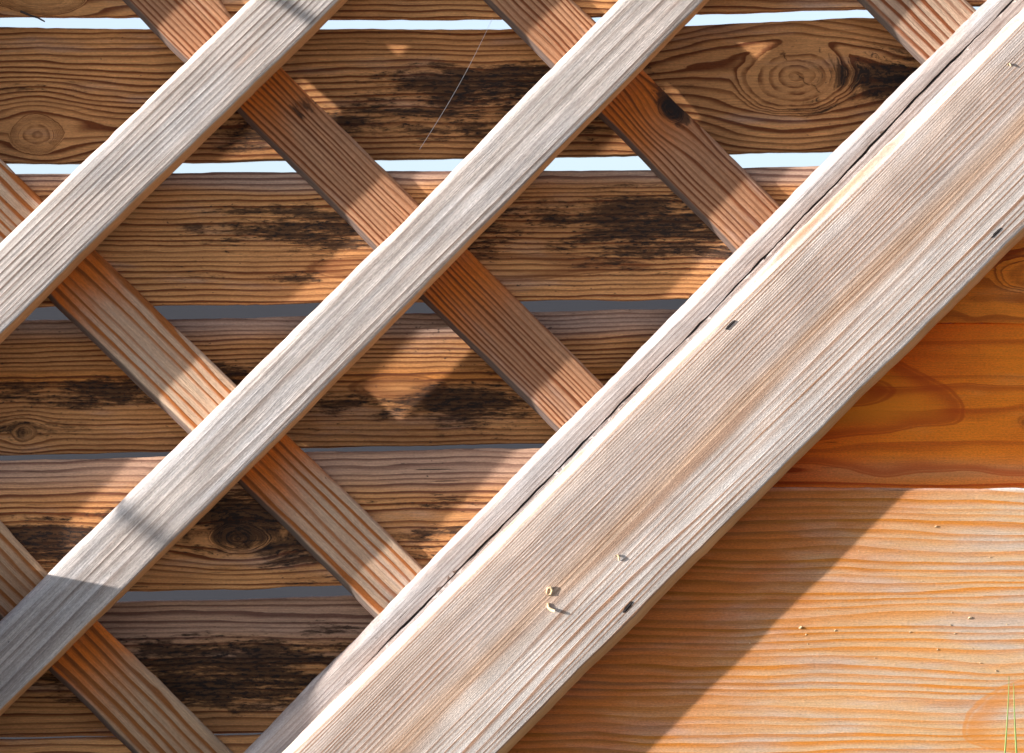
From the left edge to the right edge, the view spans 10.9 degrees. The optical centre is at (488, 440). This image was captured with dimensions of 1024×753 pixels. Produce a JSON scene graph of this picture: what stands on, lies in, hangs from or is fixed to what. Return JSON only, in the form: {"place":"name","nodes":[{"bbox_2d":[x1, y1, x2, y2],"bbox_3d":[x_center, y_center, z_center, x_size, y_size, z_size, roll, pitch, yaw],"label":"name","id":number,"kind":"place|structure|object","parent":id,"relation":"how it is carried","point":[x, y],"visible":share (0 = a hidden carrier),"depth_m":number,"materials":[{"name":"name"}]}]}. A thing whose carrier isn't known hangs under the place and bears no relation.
{"place":"outdoors","nodes":[
{"label":"outdoors","id":0,"kind":"place"},
{"bbox_2d":[0,299,687,738],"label":"garden wall","id":1,"kind":"structure","parent":0,"point":[192,311],"depth_m":12.40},
{"bbox_2d":[0,7,978,173],"label":"sky","id":2,"kind":"structure","parent":0,"point":[763,159],"materials":[{"name":"white"}]},
{"bbox_3d":[-0.403,0.513,3.353,0.075,0.892,0.092,0,0,0],"label":"garden post","id":3,"kind":"object","parent":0,"visible":0},
{"bbox_2d":[0,0,986,752],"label":"board fence","id":4,"kind":"object","parent":3,"relation":"attached to","point":[254,238],"visible":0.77,"depth_m":3.43,"materials":[{"name":"brown wood"}]},
{"bbox_2d":[20,10,44,21],"bbox_3d":[-0.290,-0.270,3.403,0.016,0.008,0.002,0,0,0],"label":"twig","id":5,"kind":"object","parent":4,"relation":"attached to","point":[25,13],"visible":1,"depth_m":3.40,"materials":[{"name":"brown plant"}]},
{"bbox_2d":[421,18,492,146],"bbox_3d":[-0.020,-0.229,3.407,0.048,0.086,0.002,0,0,0],"label":"spider thread","id":6,"kind":"object","parent":4,"relation":"attached to","point":[459,83],"visible":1,"depth_m":3.41,"materials":[{"name":"fabric"}]},
{"bbox_2d":[0,0,1023,752],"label":"garden trellis","id":7,"kind":"object","parent":3,"relation":"attached to","point":[880,242],"visible":1,"depth_m":3.37,"materials":[{"name":"brown wood"}]},
{"bbox_2d":[546,586,552,595],"bbox_3d":[0.038,0.094,3.350,0.005,0.007,0.002,0,0,0],"label":"wood shaving","id":8,"kind":"object","parent":7,"relation":"attached to","point":[551,589],"visible":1,"depth_m":3.35,"materials":[{"name":"beige wood"}]},
{"bbox_2d":[547,603,554,611],"bbox_3d":[0.039,0.104,3.350,0.005,0.006,0.003,0,0,0],"label":"wood shaving","id":9,"kind":"object","parent":7,"relation":"attached to","point":[550,608],"visible":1,"depth_m":3.35,"materials":[{"name":"beige wood"}]},
{"bbox_2d":[507,237,1023,752],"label":"plank wall","id":10,"kind":"structure","parent":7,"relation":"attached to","point":[879,523],"depth_m":3.37,"materials":[{"name":"brown wood"}]},
{"bbox_2d":[1004,685,1008,752],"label":"grass blade","id":11,"kind":"object","parent":10,"relation":"attached to","point":[1006,722],"depth_m":3.36,"materials":[{"name":"green plant"}]},
{"bbox_2d":[1013,683,1016,752],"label":"grass blade","id":12,"kind":"object","parent":10,"relation":"attached to","point":[1015,724],"depth_m":3.36,"materials":[{"name":"green plant"}]}
]}

